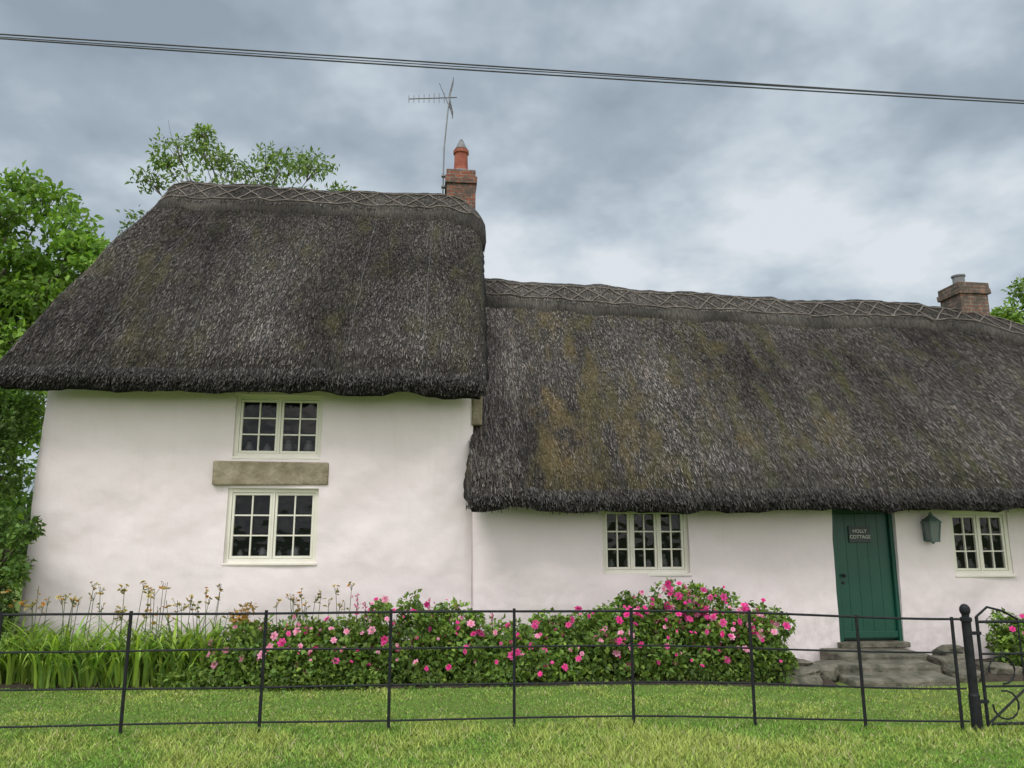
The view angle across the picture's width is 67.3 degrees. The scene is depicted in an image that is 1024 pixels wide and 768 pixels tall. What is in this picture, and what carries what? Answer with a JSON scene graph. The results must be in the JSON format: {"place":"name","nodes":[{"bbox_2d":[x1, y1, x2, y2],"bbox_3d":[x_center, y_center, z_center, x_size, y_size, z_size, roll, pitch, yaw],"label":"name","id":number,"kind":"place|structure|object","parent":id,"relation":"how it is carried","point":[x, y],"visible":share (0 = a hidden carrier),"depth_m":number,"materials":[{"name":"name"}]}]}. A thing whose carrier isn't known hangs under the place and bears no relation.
{"place":"outdoors","nodes":[
{"label":"outdoors","id":0,"kind":"place"},
{"bbox_2d":[0,556,1023,767],"bbox_3d":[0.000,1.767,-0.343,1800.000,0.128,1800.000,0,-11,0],"label":"ground","id":1,"kind":"structure","parent":0,"point":[575,693],"depth_m":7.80,"materials":[{"name":"green grass"}]},
{"bbox_2d":[0,480,32,558],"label":"distant trees","id":2,"kind":"object","parent":1,"relation":"on","point":[26,517],"depth_m":48.91,"materials":[{"name":"green plant"}]},
{"bbox_2d":[0,160,110,602],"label":"deciduous tree","id":3,"kind":"object","parent":1,"relation":"on","point":[33,285],"visible":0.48,"depth_m":15.03,"materials":[{"name":"green plant"}]},
{"bbox_2d":[115,121,356,234],"bbox_3d":[-7.274,-1.020,20.690,6.382,13.400,5.696,0,-11,0],"label":"ash tree","id":4,"kind":"object","parent":1,"relation":"on","point":[205,142],"visible":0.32,"depth_m":21.22,"materials":[{"name":"green plant"}]},
{"bbox_2d":[0,608,969,734],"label":"estate fence","id":5,"kind":"object","parent":1,"relation":"on","point":[266,613],"visible":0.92,"depth_m":7.14,"materials":[{"name":"black metal"}]},
{"bbox_2d":[0,139,1023,661],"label":"thatched cottage","id":6,"kind":"structure","parent":1,"relation":"on","point":[264,397],"depth_m":11.06,"materials":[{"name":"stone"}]},
{"bbox_2d":[222,488,318,565],"bbox_3d":[-3.277,1.948,10.530,1.240,1.034,0.155,1,-11,-6],"label":"lower window","id":7,"kind":"structure","parent":6,"relation":"in","point":[274,494],"depth_m":10.52,"materials":[{"name":"beige paint"}]},
{"bbox_2d":[232,495,312,558],"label":"lower window glass","id":8,"kind":"structure","parent":6,"relation":"in","point":[242,524],"depth_m":10.57,"materials":[{"name":"black glass"}]},
{"bbox_2d":[231,395,322,459],"bbox_3d":[-3.263,0.608,10.792,1.210,0.904,0.155,1,-11,-6],"label":"upper window","id":9,"kind":"structure","parent":6,"relation":"in","point":[241,399],"depth_m":10.79,"materials":[{"name":"beige paint"}]},
{"bbox_2d":[242,402,316,453],"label":"upper window glass","id":10,"kind":"structure","parent":6,"relation":"in","point":[251,409],"depth_m":10.83,"materials":[{"name":"black glass"}]},
{"bbox_2d":[408,77,456,193],"bbox_3d":[-1.541,-4.737,14.801,0.938,2.449,0.280,1,-11,-6],"label":"television aerial","id":11,"kind":"object","parent":6,"relation":"attached to","point":[443,186],"visible":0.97,"depth_m":14.90,"materials":[{"name":"metal"}]},
{"bbox_2d":[604,511,680,569],"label":"parlour window glass","id":12,"kind":"structure","parent":6,"relation":"in","point":[611,518],"depth_m":11.10,"materials":[{"name":"black glass"}]},
{"bbox_2d":[602,511,690,575],"bbox_3d":[1.905,2.260,11.060,1.290,0.964,0.155,1,-11,-6],"label":"parlour window","id":13,"kind":"structure","parent":6,"relation":"in","point":[658,570],"depth_m":11.05,"materials":[{"name":"beige paint"}]},
{"bbox_2d":[848,526,870,542],"bbox_3d":[5.160,2.233,11.433,0.340,0.240,0.027,1,-11,-6],"label":"house name sign","id":14,"kind":"object","parent":6,"relation":"attached to","point":[858,534],"visible":1,"depth_m":11.42,"materials":[{"name":"metal"}]},
{"bbox_2d":[832,509,902,641],"bbox_3d":[5.181,2.799,11.370,0.974,1.903,0.170,1,-11,-6],"label":"front door","id":15,"kind":"structure","parent":6,"relation":"in","point":[870,588],"depth_m":11.33,"materials":[{"name":"green paint"}]},
{"bbox_2d":[920,512,941,543],"bbox_3d":[6.176,2.124,11.358,0.200,0.465,0.252,1,-11,-6],"label":"wall lantern","id":16,"kind":"object","parent":6,"relation":"attached to","point":[931,526],"depth_m":11.27,"materials":[{"name":"metal"}]},
{"bbox_2d":[952,518,1003,570],"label":"kitchen window glass","id":17,"kind":"structure","parent":6,"relation":"in","point":[971,557],"depth_m":11.62,"materials":[{"name":"black glass"}]},
{"bbox_2d":[949,511,1016,576],"bbox_3d":[7.032,2.402,11.582,0.980,0.964,0.155,1,-11,-6],"label":"kitchen window","id":18,"kind":"structure","parent":6,"relation":"in","point":[980,571],"depth_m":11.59,"materials":[{"name":"beige paint"}]},
{"bbox_2d":[0,658,1023,689],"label":"flower bed soil","id":19,"kind":"structure","parent":1,"relation":"on","point":[989,677],"depth_m":9.09,"materials":[{"name":"brown soil"}]},
{"bbox_2d":[0,387,46,651],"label":"evergreen shrub","id":20,"kind":"object","parent":19,"relation":"on","point":[17,412],"visible":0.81,"depth_m":9.97,"materials":[{"name":"green plant"}]},
{"bbox_2d":[0,586,89,684],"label":"daylily clump","id":21,"kind":"object","parent":19,"relation":"on","point":[10,672],"visible":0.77,"depth_m":9.06,"materials":[{"name":"green plant"}]},
{"bbox_2d":[2,581,154,688],"bbox_3d":[-5.135,2.973,9.218,1.795,1.192,1.782,-10,-15,42],"label":"daylily clump","id":22,"kind":"object","parent":19,"relation":"on","point":[54,670],"visible":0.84,"depth_m":8.94,"materials":[{"name":"green plant"}]},
{"bbox_2d":[58,580,202,687],"bbox_3d":[-4.452,2.966,9.204,1.841,1.202,1.776,0,-11,0],"label":"daylily clump","id":23,"kind":"object","parent":19,"relation":"on","point":[144,671],"visible":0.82,"depth_m":8.95,"materials":[{"name":"green plant"}]},
{"bbox_2d":[125,584,259,686],"bbox_3d":[-3.810,3.004,9.283,1.766,1.147,1.694,0,-11,0],"label":"daylily clump","id":24,"kind":"object","parent":19,"relation":"on","point":[186,660],"visible":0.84,"depth_m":9.13,"materials":[{"name":"green plant"}]},
{"bbox_2d":[193,615,287,686],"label":"rose bush","id":25,"kind":"object","parent":19,"relation":"on","point":[241,657],"visible":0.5,"depth_m":9.00,"materials":[{"name":"green plant"}]},
{"bbox_2d":[227,601,270,638],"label":"yellow leaved shrub","id":26,"kind":"object","parent":19,"relation":"on","point":[244,617],"visible":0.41,"depth_m":9.64,"materials":[{"name":"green plant"}]},
{"bbox_2d":[244,610,339,691],"bbox_3d":[-2.680,3.197,9.337,1.159,0.928,1.354,6,-12,-27],"label":"rose bush","id":27,"kind":"object","parent":19,"relation":"on","point":[277,661],"visible":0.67,"depth_m":8.97,"materials":[{"name":"green plant"}]},
{"bbox_2d":[250,581,354,644],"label":"daylily clump","id":28,"kind":"object","parent":19,"relation":"on","point":[318,597],"visible":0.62,"depth_m":9.94,"materials":[{"name":"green plant"}]},
{"bbox_2d":[290,614,383,690],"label":"rose bush","id":29,"kind":"object","parent":19,"relation":"on","point":[343,659],"visible":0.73,"depth_m":9.03,"materials":[{"name":"green plant"}]},
{"bbox_2d":[341,589,457,683],"bbox_3d":[-1.352,3.108,9.437,1.409,1.142,1.142,0,-11,0],"label":"rose bush","id":30,"kind":"object","parent":19,"relation":"on","point":[405,659],"visible":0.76,"depth_m":9.23,"materials":[{"name":"green plant"}]},
{"bbox_2d":[351,593,493,651],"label":"pink flower spires","id":31,"kind":"object","parent":19,"relation":"on","point":[364,604],"visible":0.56,"depth_m":9.65,"materials":[{"name":"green plant"}]},
{"bbox_2d":[411,596,492,682],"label":"rose bush","id":32,"kind":"object","parent":19,"relation":"on","point":[463,628],"visible":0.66,"depth_m":9.29,"materials":[{"name":"green plant"}]},
{"bbox_2d":[152,654,795,692],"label":"ground cover plants","id":33,"kind":"object","parent":19,"relation":"on","point":[199,679],"visible":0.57,"depth_m":8.95,"materials":[{"name":"green plant"}]},
{"bbox_2d":[448,614,542,685],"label":"rose bush","id":34,"kind":"object","parent":19,"relation":"on","point":[495,638],"visible":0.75,"depth_m":9.19,"materials":[{"name":"green plant"}]},
{"bbox_2d":[510,607,600,682],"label":"rose bush","id":35,"kind":"object","parent":19,"relation":"on","point":[547,631],"visible":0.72,"depth_m":9.35,"materials":[{"name":"green plant"}]},
{"bbox_2d":[557,606,648,681],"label":"rose bush","id":36,"kind":"object","parent":19,"relation":"on","point":[590,622],"visible":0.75,"depth_m":9.31,"materials":[{"name":"green plant"}]},
{"bbox_2d":[596,590,695,680],"bbox_3d":[1.636,3.179,9.737,1.376,1.134,1.296,0,-11,0],"label":"rose bush","id":37,"kind":"object","parent":19,"relation":"on","point":[663,653],"visible":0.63,"depth_m":9.48,"materials":[{"name":"green plant"}]},
{"bbox_2d":[634,578,734,680],"bbox_3d":[2.144,3.146,9.876,1.297,1.316,1.225,0,-11,0],"label":"rose bush","id":38,"kind":"object","parent":19,"relation":"on","point":[679,595],"visible":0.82,"depth_m":9.56,"materials":[{"name":"green plant"}]},
{"bbox_2d":[675,585,771,680],"bbox_3d":[2.687,3.228,9.936,1.393,1.255,1.254,0,-11,0],"label":"rose bush","id":39,"kind":"object","parent":19,"relation":"on","point":[722,598],"visible":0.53,"depth_m":9.60,"materials":[{"name":"green plant"}]},
{"bbox_2d":[728,598,800,682],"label":"rose bush","id":40,"kind":"object","parent":19,"relation":"on","point":[770,625],"visible":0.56,"depth_m":9.53,"materials":[{"name":"green plant"}]},
{"bbox_2d":[775,665,822,684],"bbox_3d":[3.569,3.666,9.601,0.627,0.288,0.477,0,-11,0],"label":"boulder","id":41,"kind":"object","parent":19,"relation":"on","point":[806,675],"visible":0.44,"depth_m":9.43,"materials":[{"name":"stone"}]},
{"bbox_2d":[785,658,813,666],"bbox_3d":[3.602,3.691,10.019,0.654,0.264,0.460,0,-11,0],"label":"boulder","id":42,"kind":"object","parent":19,"relation":"on","point":[802,662],"visible":0.16,"depth_m":9.83,"materials":[{"name":"stone"}]},
{"bbox_2d":[807,662,839,681],"bbox_3d":[3.946,3.708,9.877,0.479,0.243,0.413,0,-11,0],"label":"boulder","id":43,"kind":"object","parent":19,"relation":"on","point":[830,672],"visible":0.51,"depth_m":9.73,"materials":[{"name":"stone"}]},
{"bbox_2d":[927,655,965,669],"bbox_3d":[5.886,3.782,10.388,0.525,0.255,0.371,0,-11,0],"label":"boulder","id":44,"kind":"object","parent":19,"relation":"on","point":[943,662],"visible":0.41,"depth_m":10.26,"materials":[{"name":"stone"}]},
{"bbox_2d":[932,644,964,656],"bbox_3d":[6.099,3.803,10.666,0.445,0.355,0.405,0,-11,0],"label":"boulder","id":45,"kind":"object","parent":19,"relation":"on","point":[946,648],"visible":0.21,"depth_m":10.57,"materials":[{"name":"stone"}]},
{"bbox_2d":[942,665,984,682],"bbox_3d":[5.822,3.755,9.933,0.441,0.225,0.387,0,-11,0],"label":"boulder","id":46,"kind":"object","parent":19,"relation":"on","point":[949,671],"visible":0.44,"depth_m":9.84,"materials":[{"name":"stone"}]},
{"bbox_2d":[975,661,1022,674],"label":"boulder","id":47,"kind":"object","parent":19,"relation":"on","point":[1001,668],"visible":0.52,"depth_m":10.05,"materials":[{"name":"stone"}]},
{"bbox_2d":[983,607,1023,666],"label":"rose bush","id":48,"kind":"object","parent":19,"relation":"on","point":[1006,639],"visible":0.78,"depth_m":10.53,"materials":[{"name":"green plant"}]},
{"bbox_2d":[815,648,955,686],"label":"stone steps","id":49,"kind":"structure","parent":1,"relation":"on","point":[898,669],"depth_m":9.92,"materials":[{"name":"grey stone"}]},
{"bbox_2d":[959,604,983,731],"bbox_3d":[4.450,2.786,7.455,0.108,1.275,0.105,0,-11,0],"label":"gate post","id":50,"kind":"object","parent":1,"relation":"on","point":[973,694],"visible":0.94,"depth_m":7.43,"materials":[{"name":"black metal"}]},
{"bbox_2d":[972,606,1023,726],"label":"iron gate","id":51,"kind":"structure","parent":50,"relation":"attached to","point":[978,633],"depth_m":7.47,"materials":[{"name":"black metal"}]},
{"bbox_2d":[990,275,1023,324],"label":"deciduous tree","id":52,"kind":"object","parent":1,"relation":"on","point":[1012,313],"visible":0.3,"depth_m":22.81,"materials":[{"name":"green plant"}]},
{"bbox_3d":[18.000,-0.283,8.503,1.200,7.900,0.300,0,-11,0],"label":"utility pole","id":53,"kind":"object","parent":1,"relation":"on","visible":0},
{"bbox_2d":[0,33,1023,103],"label":"overhead cables","id":54,"kind":"object","parent":53,"relation":"attached to","point":[546,70],"visible":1,"depth_m":7.73,"materials":[{"name":"rubber"}]},
{"bbox_2d":[0,0,1023,506],"label":"sky","id":55,"kind":"structure","parent":0,"point":[788,195],"materials":[{"name":"grey"}]}
]}

